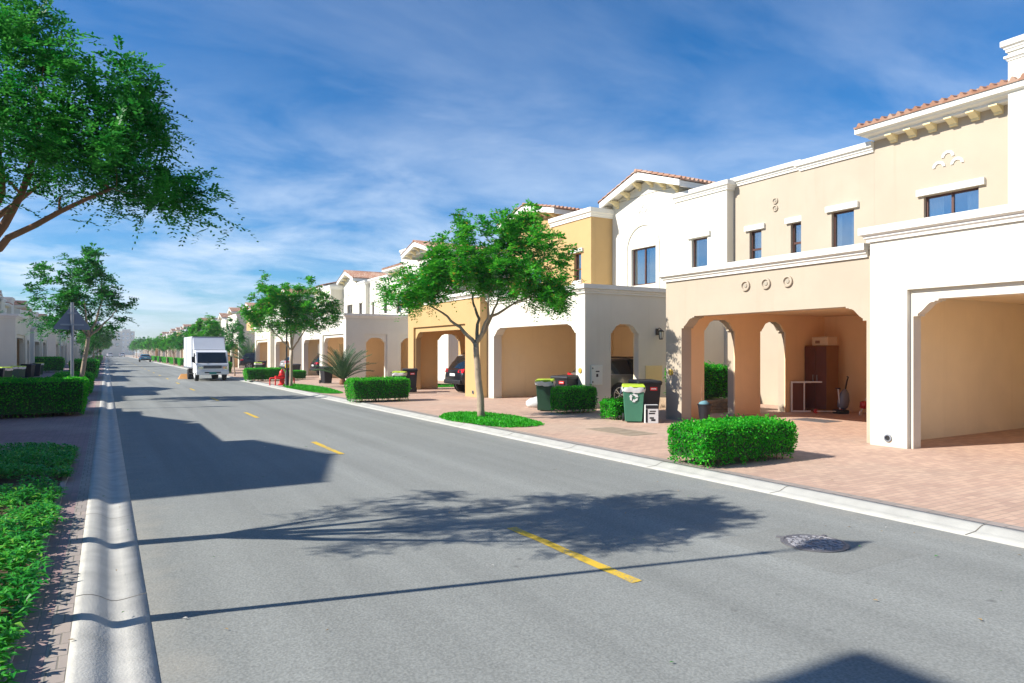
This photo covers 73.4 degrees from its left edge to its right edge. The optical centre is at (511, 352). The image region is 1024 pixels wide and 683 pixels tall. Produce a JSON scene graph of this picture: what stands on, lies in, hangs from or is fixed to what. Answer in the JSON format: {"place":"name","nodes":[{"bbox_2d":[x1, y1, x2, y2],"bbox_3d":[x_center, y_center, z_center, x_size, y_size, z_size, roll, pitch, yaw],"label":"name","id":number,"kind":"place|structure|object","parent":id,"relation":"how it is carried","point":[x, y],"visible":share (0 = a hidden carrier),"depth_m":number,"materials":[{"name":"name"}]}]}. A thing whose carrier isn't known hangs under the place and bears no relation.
{"place":"outdoors","nodes":[
{"label":"outdoors","id":0,"kind":"place"},
{"bbox_2d":[0,454,61,633],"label":"planting soil","id":1,"kind":"structure","parent":0,"point":[6,480],"depth_m":9.04,"materials":[{"name":"soil"}]},
{"bbox_2d":[0,0,258,251],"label":"street tree","id":2,"kind":"object","parent":1,"relation":"on","point":[50,141],"visible":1,"depth_m":6.03,"materials":[{"name":"green plant"}]},
{"bbox_2d":[0,357,104,682],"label":"pavement","id":3,"kind":"structure","parent":0,"point":[72,429],"depth_m":8.29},
{"bbox_2d":[0,367,12,377],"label":"wheelie bin","id":4,"kind":"object","parent":3,"relation":"on","point":[8,372],"visible":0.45,"depth_m":39.50,"materials":[{"name":"green plastic"}]},
{"bbox_2d":[0,313,29,366],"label":"house","id":5,"kind":"structure","parent":3,"relation":"on","point":[13,341],"depth_m":44.74,"materials":[{"name":"paint"}]},
{"bbox_2d":[10,366,26,378],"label":"wheelie bin","id":6,"kind":"object","parent":3,"relation":"on","point":[19,371],"visible":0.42,"depth_m":43.00,"materials":[{"name":"green plastic"}]},
{"bbox_2d":[21,364,35,377],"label":"wheelie bin","id":7,"kind":"object","parent":3,"relation":"on","point":[30,370],"visible":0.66,"depth_m":49.39,"materials":[{"name":"black plastic"}]},
{"bbox_2d":[27,324,31,363],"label":"house","id":8,"kind":"structure","parent":3,"relation":"on","point":[28,345],"depth_m":56.47,"materials":[{"name":"white paint"}]},
{"bbox_2d":[0,294,59,356],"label":"house","id":9,"kind":"structure","parent":3,"relation":"on","point":[53,345],"depth_m":80.31,"materials":[{"name":"paint"}]},
{"bbox_2d":[5,302,62,356],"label":"house","id":10,"kind":"structure","parent":3,"relation":"on","point":[8,304],"depth_m":95.73,"materials":[{"name":"white paint"}]},
{"bbox_2d":[3,297,66,363],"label":"house","id":11,"kind":"structure","parent":3,"relation":"on","point":[11,309],"depth_m":100.97,"materials":[{"name":"paint"}]},
{"bbox_2d":[30,327,39,362],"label":"house","id":12,"kind":"structure","parent":3,"relation":"on","point":[34,346],"depth_m":60.54,"materials":[{"name":"white paint"}]},
{"bbox_2d":[30,363,40,375],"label":"wheelie bin","id":13,"kind":"object","parent":3,"relation":"on","point":[37,369],"visible":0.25,"depth_m":51.74,"materials":[{"name":"black plastic"}]},
{"bbox_2d":[0,452,71,682],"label":"bed edging","id":14,"kind":"object","parent":3,"relation":"on","point":[63,482],"visible":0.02,"depth_m":6.07,"materials":[{"name":"concrete"}]},
{"bbox_2d":[0,441,80,682],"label":"groundcover","id":15,"kind":"object","parent":3,"relation":"on","point":[13,457],"visible":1,"depth_m":6.79,"materials":[{"name":"green plant"}]},
{"bbox_2d":[34,326,47,356],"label":"house","id":16,"kind":"structure","parent":3,"relation":"on","point":[43,348],"depth_m":67.76,"materials":[{"name":"paint"}]},
{"bbox_2d":[14,308,70,362],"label":"house","id":17,"kind":"structure","parent":3,"relation":"on","point":[68,348],"depth_m":115.78,"materials":[{"name":"paint"}]},
{"bbox_2d":[0,375,91,417],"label":"hedge","id":18,"kind":"object","parent":3,"relation":"on","point":[37,396],"visible":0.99,"depth_m":19.49,"materials":[{"name":"green plant"}]},
{"bbox_2d":[35,356,64,372],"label":"hedge","id":19,"kind":"object","parent":3,"relation":"on","point":[53,364],"visible":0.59,"depth_m":62.04,"materials":[{"name":"green plant"}]},
{"bbox_2d":[33,312,77,358],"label":"house","id":20,"kind":"structure","parent":3,"relation":"on","point":[38,315],"depth_m":136.51,"materials":[{"name":"paint"}]},
{"bbox_2d":[53,302,89,376],"bbox_3d":[-14.578,0.125,22.751,1.040,3.550,0.117,0,0,-37],"label":"road sign","id":21,"kind":"object","parent":3,"relation":"on","point":[71,319],"visible":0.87,"depth_m":22.73,"materials":[{"name":"metal"}]},
{"bbox_2d":[40,357,105,682],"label":"border","id":22,"kind":"object","parent":3,"relation":"on","point":[55,663],"visible":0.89,"depth_m":5.42,"materials":[{"name":"concrete"}]},
{"bbox_2d":[51,371,94,393],"bbox_3d":[-19.648,1.359,30.797,1.719,1.057,3.946,0,0,-31],"label":"hedge","id":23,"kind":"object","parent":3,"relation":"on","point":[90,375],"visible":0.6,"depth_m":29.74,"materials":[{"name":"green plant"}]},
{"bbox_2d":[17,242,139,376],"bbox_3d":[-16.783,-1.164,26.831,3.754,6.155,3.640,0,0,25],"label":"street tree","id":24,"kind":"object","parent":3,"relation":"on","point":[91,271],"visible":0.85,"depth_m":26.38,"materials":[{"name":"green plant"}]},
{"bbox_2d":[68,358,99,377],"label":"hedge","id":25,"kind":"object","parent":3,"relation":"on","point":[92,365],"visible":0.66,"depth_m":47.04,"materials":[{"name":"green plant"}]},
{"bbox_2d":[78,328,101,358],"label":"street tree","id":26,"kind":"object","parent":3,"relation":"on","point":[93,343],"visible":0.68,"depth_m":51.89,"materials":[{"name":"green plant"}]},
{"bbox_2d":[74,321,116,357],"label":"street tree","id":27,"kind":"object","parent":3,"relation":"on","point":[102,338],"visible":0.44,"depth_m":88.58,"materials":[{"name":"green plant"}]},
{"bbox_2d":[122,353,142,356],"bbox_3d":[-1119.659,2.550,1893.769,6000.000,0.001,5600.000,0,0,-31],"label":"ground","id":28,"kind":"structure","parent":0,"point":[138,354],"depth_m":538.91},
{"bbox_2d":[83,338,122,356],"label":"end house","id":29,"kind":"structure","parent":28,"relation":"on","point":[115,349],"depth_m":299.41,"materials":[{"name":"white paint"}]},
{"bbox_2d":[74,329,134,354],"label":"apartment block","id":30,"kind":"structure","parent":28,"relation":"on","point":[127,336],"depth_m":557.25,"materials":[{"name":"white paint"}]},
{"bbox_2d":[183,313,224,342],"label":"street tree","id":31,"kind":"object","parent":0,"point":[199,328],"visible":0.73,"depth_m":67.92,"materials":[{"name":"green plant"}]},
{"bbox_2d":[283,383,342,393],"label":"grass","id":32,"kind":"structure","parent":0,"point":[316,389],"depth_m":33.24,"materials":[{"name":"plant"}]},
{"bbox_2d":[371,197,586,416],"bbox_3d":[-0.979,-1.144,18.900,5.972,6.108,3.473,0,0,3],"label":"street tree","id":33,"kind":"object","parent":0,"point":[438,272],"visible":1,"depth_m":18.43,"materials":[{"name":"green plant"}]},
{"bbox_2d":[439,411,544,427],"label":"grass","id":34,"kind":"structure","parent":0,"point":[495,419],"depth_m":18.11,"materials":[{"name":"plant"}]},
{"bbox_2d":[0,0,1023,352],"label":"sky","id":35,"kind":"structure","parent":0,"point":[343,134],"materials":[{"name":"blue"}]},
{"bbox_2d":[107,357,1023,682],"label":"road","id":36,"kind":"structure","parent":0,"point":[279,531],"depth_m":6.12,"materials":[{"name":"asphalt"}]},
{"bbox_2d":[65,357,160,682],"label":"gutter","id":37,"kind":"object","parent":36,"relation":"on","point":[111,642],"visible":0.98,"depth_m":5.56,"materials":[{"name":"concrete"}]},
{"bbox_2d":[138,354,150,361],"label":"parked car","id":38,"kind":"object","parent":36,"relation":"on","point":[144,356],"visible":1,"depth_m":134.36,"materials":[{"name":"blue"}]},
{"bbox_2d":[184,336,232,380],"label":"box truck","id":39,"kind":"object","parent":36,"relation":"on","point":[206,355],"visible":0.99,"depth_m":46.13,"materials":[{"name":"white paint"}]},
{"bbox_2d":[131,357,1023,547],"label":"kerb","id":40,"kind":"structure","parent":36,"relation":"on","point":[997,534],"depth_m":9.64,"materials":[{"name":"concrete"}]},
{"bbox_2d":[776,534,848,552],"bbox_3d":[3.015,1.900,6.847,0.632,0.012,0.632,0,0,-1],"label":"manhole cover","id":41,"kind":"object","parent":36,"relation":"on","point":[815,543],"visible":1,"depth_m":6.82,"materials":[{"name":"metal"}]},
{"bbox_2d":[134,357,1023,526],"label":"pavement","id":42,"kind":"structure","parent":0,"point":[979,475],"depth_m":12.42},
{"bbox_2d":[130,340,144,351],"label":"street tree","id":43,"kind":"object","parent":42,"relation":"on","point":[134,342],"visible":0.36,"depth_m":203.25,"materials":[{"name":"green plant"}]},
{"bbox_2d":[143,336,157,352],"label":"street tree","id":44,"kind":"object","parent":42,"relation":"on","point":[149,341],"visible":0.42,"depth_m":145.10,"materials":[{"name":"green plant"}]},
{"bbox_2d":[151,333,176,362],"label":"street tree","id":45,"kind":"object","parent":42,"relation":"on","point":[155,341],"visible":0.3,"depth_m":114.05,"materials":[{"name":"green plant"}]},
{"bbox_2d":[160,333,182,364],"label":"street tree","id":46,"kind":"object","parent":42,"relation":"on","point":[166,343],"visible":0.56,"depth_m":100.03,"materials":[{"name":"green plant"}]},
{"bbox_2d":[170,327,187,366],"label":"street tree","id":47,"kind":"object","parent":42,"relation":"on","point":[181,337],"visible":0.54,"depth_m":88.27,"materials":[{"name":"green plant"}]},
{"bbox_2d":[174,318,208,357],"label":"house","id":48,"kind":"structure","parent":42,"relation":"on","point":[177,354],"depth_m":151.48,"materials":[{"name":"paint"}]},
{"bbox_2d":[218,313,229,332],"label":"house","id":49,"kind":"structure","parent":42,"relation":"on","point":[223,317],"depth_m":134.68,"materials":[{"name":"white paint"}]},
{"bbox_2d":[221,317,247,375],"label":"street tree","id":50,"kind":"object","parent":42,"relation":"on","point":[230,345],"visible":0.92,"depth_m":53.65,"materials":[{"name":"green plant"}]},
{"bbox_2d":[227,307,246,330],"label":"house","id":51,"kind":"structure","parent":42,"relation":"on","point":[232,310],"depth_m":116.62,"materials":[{"name":"paint"}]},
{"bbox_2d":[228,338,254,359],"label":"palm","id":52,"kind":"object","parent":42,"relation":"on","point":[249,350],"visible":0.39,"depth_m":75.69,"materials":[{"name":"green plant"}]},
{"bbox_2d":[239,353,254,367],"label":"parked car","id":53,"kind":"object","parent":42,"relation":"on","point":[246,362],"visible":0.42,"depth_m":74.24,"materials":[{"name":"black"}]},
{"bbox_2d":[242,302,260,330],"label":"house","id":54,"kind":"structure","parent":42,"relation":"on","point":[249,307],"depth_m":105.17,"materials":[{"name":"beige paint"}]},
{"bbox_2d":[242,367,281,380],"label":"hedge","id":55,"kind":"object","parent":42,"relation":"on","point":[257,374],"visible":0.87,"depth_m":43.68,"materials":[{"name":"green plant"}]},
{"bbox_2d":[230,289,313,367],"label":"house","id":56,"kind":"structure","parent":42,"relation":"on","point":[248,334],"depth_m":80.23,"materials":[{"name":"paint"}]},
{"bbox_2d":[279,356,289,369],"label":"parked car","id":57,"kind":"object","parent":42,"relation":"on","point":[282,364],"visible":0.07,"depth_m":59.91,"materials":[{"name":"silver metal"}]},
{"bbox_2d":[284,370,306,379],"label":"hedge","id":58,"kind":"object","parent":42,"relation":"on","point":[300,374],"visible":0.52,"depth_m":46.43,"materials":[{"name":"green plant"}]},
{"bbox_2d":[254,281,343,367],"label":"house","id":59,"kind":"structure","parent":42,"relation":"on","point":[264,348],"depth_m":66.65,"materials":[{"name":"white paint"}]},
{"bbox_2d":[309,354,319,375],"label":"parked car","id":60,"kind":"object","parent":42,"relation":"on","point":[314,364],"visible":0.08,"depth_m":52.65,"materials":[{"name":"black"}]},
{"bbox_2d":[319,366,333,382],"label":"wheelie bin","id":61,"kind":"object","parent":42,"relation":"on","point":[325,377],"visible":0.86,"depth_m":40.56,"materials":[{"name":"black plastic"}]},
{"bbox_2d":[273,270,386,369],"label":"house","id":62,"kind":"structure","parent":42,"relation":"on","point":[355,284],"depth_m":63.24,"materials":[{"name":"white paint"}]},
{"bbox_2d":[312,344,375,384],"bbox_3d":[-9.800,0.656,39.438,3.768,2.488,3.758,0,0,-31],"label":"palm","id":63,"kind":"object","parent":42,"relation":"on","point":[343,369],"visible":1,"depth_m":39.20,"materials":[{"name":"green plant"}]},
{"bbox_2d":[302,263,402,375],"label":"house","id":64,"kind":"structure","parent":42,"relation":"on","point":[309,349],"depth_m":54.93,"materials":[{"name":"white paint"}]},
{"bbox_2d":[344,376,411,402],"bbox_3d":[-5.071,1.383,25.978,2.466,1.007,1.228,0,0,-31],"label":"hedge","id":65,"kind":"object","parent":42,"relation":"on","point":[374,388],"visible":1,"depth_m":25.58,"materials":[{"name":"green plant"}]},
{"bbox_2d":[390,371,406,376],"bbox_3d":[-5.082,1.346,30.825,0.708,1.005,0.604,0,0,-1],"label":"wheelie bin","id":66,"kind":"object","parent":42,"relation":"on","point":[399,373],"visible":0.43,"depth_m":30.55,"materials":[{"name":"yellow plastic"}]},
{"bbox_2d":[402,368,417,391],"bbox_3d":[-4.736,1.299,31.822,0.701,1.098,0.924,0,0,-11],"label":"wheelie bin","id":67,"kind":"object","parent":42,"relation":"on","point":[412,374],"visible":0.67,"depth_m":31.46,"materials":[{"name":"black plastic"}]},
{"bbox_2d":[318,240,508,380],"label":"house","id":68,"kind":"structure","parent":42,"relation":"on","point":[382,339],"depth_m":45.47,"materials":[{"name":"paint"}]},
{"bbox_2d":[444,353,464,391],"bbox_3d":[-0.628,0.964,32.215,4.910,1.871,2.320,0,0,-31],"label":"parked car","id":69,"kind":"object","parent":42,"relation":"on","point":[455,373],"visible":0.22,"depth_m":31.06,"materials":[{"name":"black"}]},
{"bbox_2d":[408,203,613,397],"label":"house","id":70,"kind":"structure","parent":42,"relation":"on","point":[588,230],"depth_m":31.20,"materials":[{"name":"gold-coloured stucco"},{"name":"white stucco"},{"name":"clay tile"}]},
{"bbox_2d":[576,253,580,279],"bbox_3d":[3.141,-3.925,31.620,0.058,1.250,0.560,0,0,-31],"label":"window","id":71,"kind":"structure","parent":70,"relation":"in","point":[578,256],"depth_m":31.74,"materials":[{"name":"blue glass"}]},
{"bbox_2d":[526,396,536,407],"bbox_3d":[0.913,1.671,23.221,0.981,0.359,0.727,0,0,-31],"label":"sack","id":72,"kind":"object","parent":42,"relation":"on","point":[531,402],"visible":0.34,"depth_m":22.93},
{"bbox_2d":[535,379,554,409],"bbox_3d":[1.056,1.346,21.747,0.604,1.005,0.708,0,0,9],"label":"wheelie bin","id":73,"kind":"object","parent":42,"relation":"on","point":[543,388],"visible":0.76,"depth_m":21.46,"materials":[{"name":"green plastic"}]},
{"bbox_2d":[550,375,577,386],"bbox_3d":[1.803,1.299,22.696,0.701,1.098,0.924,0,0,39],"label":"wheelie bin","id":74,"kind":"object","parent":42,"relation":"on","point":[565,380],"visible":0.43,"depth_m":22.38,"materials":[{"name":"black plastic"}]},
{"bbox_2d":[549,384,598,413],"bbox_3d":[1.909,1.422,21.065,1.476,0.925,0.945,0,0,-31],"label":"hedge","id":75,"kind":"object","parent":42,"relation":"on","point":[582,397],"visible":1,"depth_m":20.78,"materials":[{"name":"green plant"}]},
{"bbox_2d":[133,357,1023,530],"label":"border","id":76,"kind":"object","parent":42,"relation":"on","point":[884,502],"visible":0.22,"depth_m":9.75,"materials":[{"name":"concrete"}]},
{"bbox_2d":[567,356,632,398],"bbox_3d":[4.455,1.024,25.288,4.910,1.751,2.320,0,0,-31],"label":"parked car","id":77,"kind":"object","parent":42,"relation":"on","point":[621,370],"visible":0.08,"depth_m":23.86,"materials":[{"name":"grey"}]},
{"bbox_2d":[486,169,735,408],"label":"house","id":78,"kind":"structure","parent":42,"relation":"on","point":[663,222],"depth_m":27.34,"materials":[{"name":"white paint"}]},
{"bbox_2d":[591,365,602,384],"bbox_3d":[2.783,0.750,22.527,0.480,0.660,0.050,0,0,-31],"label":"meter box","id":79,"kind":"object","parent":78,"relation":"attached to","point":[596,374],"visible":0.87,"depth_m":22.52,"materials":[{"name":"grey"}]},
{"bbox_2d":[592,366,601,384],"bbox_3d":[2.791,0.750,22.513,0.430,0.610,0.019,0,0,-31],"label":"door","id":80,"kind":"structure","parent":79,"relation":"in","point":[596,370],"depth_m":22.50,"materials":[{"name":"grey"}]},
{"bbox_2d":[633,246,655,285],"bbox_3d":[5.762,-3.700,29.545,0.058,1.600,1.560,0,0,-31],"label":"window","id":81,"kind":"structure","parent":78,"relation":"in","point":[644,259],"depth_m":29.63,"materials":[{"name":"blue glass"}]},
{"bbox_2d":[645,365,661,380],"bbox_3d":[4.924,0.800,23.797,0.760,0.680,0.042,0,0,-31],"label":"meter box","id":82,"kind":"object","parent":78,"relation":"attached to","point":[654,372],"visible":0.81,"depth_m":23.78,"materials":[{"name":"metal"}]},
{"bbox_2d":[656,328,663,339],"bbox_3d":[5.124,-0.647,23.754,0.220,0.414,0.320,0,0,-31],"label":"wall lantern","id":83,"kind":"object","parent":78,"relation":"attached to","point":[660,332],"depth_m":23.68,"materials":[{"name":"black"}]},
{"bbox_2d":[694,237,706,266],"bbox_3d":[7.409,-3.825,26.761,0.055,1.250,0.830,0,0,-31],"label":"window","id":84,"kind":"structure","parent":78,"relation":"in","point":[700,245],"depth_m":26.83,"materials":[{"name":"blue glass"}]},
{"bbox_2d":[598,395,624,419],"bbox_3d":[2.847,1.525,19.059,0.925,0.718,0.857,0,0,-31],"label":"shrub","id":85,"kind":"object","parent":42,"relation":"on","point":[613,407],"visible":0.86,"depth_m":18.84,"materials":[{"name":"green plant"}]},
{"bbox_2d":[587,427,655,435],"bbox_3d":[2.532,1.847,16.053,0.800,0.006,1.660,0,0,-31],"label":"inspection cover","id":86,"kind":"object","parent":42,"relation":"on","point":[621,431],"visible":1,"depth_m":15.97,"materials":[{"name":"concrete"}]},
{"bbox_2d":[621,384,645,421],"bbox_3d":[3.227,1.346,18.268,0.626,1.005,0.708,0,0,7],"label":"wheelie bin","id":87,"kind":"object","parent":42,"relation":"on","point":[633,396],"visible":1,"depth_m":17.98,"materials":[{"name":"green plastic"}]},
{"bbox_2d":[628,379,662,412],"bbox_3d":[3.636,1.299,18.881,0.701,1.098,0.924,0,0,-11],"label":"wheelie bin","id":88,"kind":"object","parent":42,"relation":"on","point":[652,391],"visible":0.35,"depth_m":18.50,"materials":[{"name":"black plastic"}]},
{"bbox_2d":[644,404,657,422],"bbox_3d":[3.640,1.610,17.972,0.343,0.480,0.243,0,0,-1],"label":"carton","id":89,"kind":"object","parent":42,"relation":"on","point":[650,413],"visible":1,"depth_m":17.85,"materials":[{"name":"white"}]},
{"bbox_2d":[659,397,727,412],"bbox_3d":[5.963,1.654,21.962,1.610,0.392,2.060,0,0,-31],"label":"planter","id":90,"kind":"object","parent":42,"relation":"on","point":[718,405],"visible":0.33,"depth_m":21.10,"materials":[{"name":"stone"}]},
{"bbox_2d":[664,360,727,399],"bbox_3d":[5.926,0.879,21.975,1.650,1.373,2.016,0,0,-31],"label":"shrub","id":91,"kind":"object","parent":90,"relation":"in","point":[715,380],"visible":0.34,"depth_m":21.32,"materials":[{"name":"green plant"}]},
{"bbox_2d":[697,384,711,419],"bbox_3d":[5.214,1.359,18.591,0.380,0.981,0.380,0,0,-31],"label":"bucket","id":92,"kind":"object","parent":42,"relation":"on","point":[704,408],"visible":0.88,"depth_m":18.47,"materials":[{"name":"black plastic"}]},
{"bbox_2d":[666,412,798,467],"bbox_3d":[3.796,1.463,11.781,2.476,0.844,1.151,0,0,-31],"label":"hedge","id":93,"kind":"object","parent":42,"relation":"on","point":[725,438],"visible":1,"depth_m":11.36,"materials":[{"name":"green plant"}]},
{"bbox_2d":[791,381,821,411],"bbox_3d":[9.156,1.373,21.223,1.020,0.955,0.120,0,0,4],"label":"table frame","id":94,"kind":"object","parent":42,"relation":"on","point":[797,396],"visible":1,"depth_m":21.26,"materials":[{"name":"white paint"}]},
{"bbox_2d":[790,418,840,422],"bbox_3d":[8.237,1.847,18.636,0.750,0.006,1.100,0,0,-31],"label":"inspection cover","id":95,"kind":"object","parent":42,"relation":"on","point":[815,420],"visible":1,"depth_m":18.54,"materials":[{"name":"metal"}]},
{"bbox_2d":[805,345,838,410],"bbox_3d":[9.686,0.820,21.491,0.650,2.060,0.760,0,0,-31],"label":"wardrobe","id":96,"kind":"object","parent":42,"relation":"on","point":[822,363],"visible":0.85,"depth_m":21.24,"materials":[{"name":"wood"}]},
{"bbox_2d":[812,337,836,345],"bbox_3d":[9.757,-0.347,21.417,0.484,0.270,0.540,0,0,-31],"label":"cardboard box","id":97,"kind":"object","parent":96,"relation":"on","point":[824,341],"visible":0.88,"depth_m":21.23,"materials":[{"name":"brown cardboard"}]},
{"bbox_2d":[813,388,841,412],"bbox_3d":[9.534,1.462,20.692,0.870,0.777,0.400,0,0,7],"label":"kick scooter","id":98,"kind":"object","parent":42,"relation":"on","point":[815,411],"visible":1,"depth_m":20.65,"materials":[{"name":"red paint"}]},
{"bbox_2d":[658,73,1023,442],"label":"house","id":99,"kind":"structure","parent":42,"relation":"on","point":[783,288],"depth_m":19.75,"materials":[{"name":"beige paint"}]},
{"bbox_2d":[752,230,760,258],"bbox_3d":[8.929,-3.825,24.895,0.058,1.150,0.530,0,0,-31],"label":"window","id":100,"kind":"structure","parent":99,"relation":"in","point":[756,235],"depth_m":24.97,"materials":[{"name":"blue glass"}]},
{"bbox_2d":[793,223,800,252],"bbox_3d":[9.797,-3.825,23.427,0.058,1.150,0.440,0,0,-31],"label":"window","id":101,"kind":"structure","parent":99,"relation":"in","point":[796,227],"depth_m":23.48,"materials":[{"name":"blue glass"}]},
{"bbox_2d":[834,209,853,246],"bbox_3d":[10.584,-3.865,21.784,0.055,1.230,0.770,0,0,-31],"label":"window","id":102,"kind":"structure","parent":99,"relation":"in","point":[844,220],"depth_m":21.81,"materials":[{"name":"blue glass"}]},
{"bbox_2d":[926,187,978,216],"bbox_3d":[12.222,-3.790,19.011,0.058,1.280,1.430,0,0,-31],"label":"window","id":103,"kind":"structure","parent":99,"relation":"in","point":[964,200],"depth_m":19.00,"materials":[{"name":"blue glass"}]},
{"bbox_2d":[832,376,849,413],"bbox_3d":[9.953,1.282,20.696,0.442,1.136,0.360,0,0,-1],"label":"vacuum cleaner","id":104,"kind":"object","parent":42,"relation":"on","point":[843,403],"visible":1,"depth_m":20.61,"materials":[{"name":"black"}]},
{"bbox_2d":[859,397,866,415],"bbox_3d":[10.243,1.569,19.939,0.290,0.558,0.250,0,0,-31],"label":"toy pushchair","id":105,"kind":"object","parent":42,"relation":"on","point":[863,404],"visible":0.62,"depth_m":19.87,"materials":[{"name":"red plastic"}]},
{"bbox_2d":[858,34,1023,448],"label":"house","id":106,"kind":"structure","parent":42,"relation":"on","point":[946,325],"depth_m":13.61,"materials":[{"name":"paint"}]},
{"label":"bed soil","id":107,"kind":"structure","parent":0,"visible":0},
{"bbox_2d":[275,369,284,384],"bbox_3d":[-12.998,1.410,38.784,0.780,0.920,0.420,0,0,-41],"label":"fire hydrant","id":108,"kind":"object","parent":107,"relation":"on","point":[281,375],"visible":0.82,"depth_m":38.67,"materials":[{"name":"metal"}]},
{"bbox_2d":[285,327,288,385],"bbox_3d":[-12.042,-0.515,36.676,0.500,4.830,0.500,0,0,-31],"label":"street lamp","id":109,"kind":"object","parent":107,"relation":"on","point":[286,377],"visible":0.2,"depth_m":36.63,"materials":[{"name":"black"}]},
{"bbox_2d":[235,270,345,386],"bbox_3d":[-11.675,-1.159,36.124,5.656,6.128,4.387,0,0,-31],"label":"street tree","id":110,"kind":"object","parent":107,"relation":"on","point":[295,311],"visible":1,"depth_m":35.28,"materials":[{"name":"green plant"}]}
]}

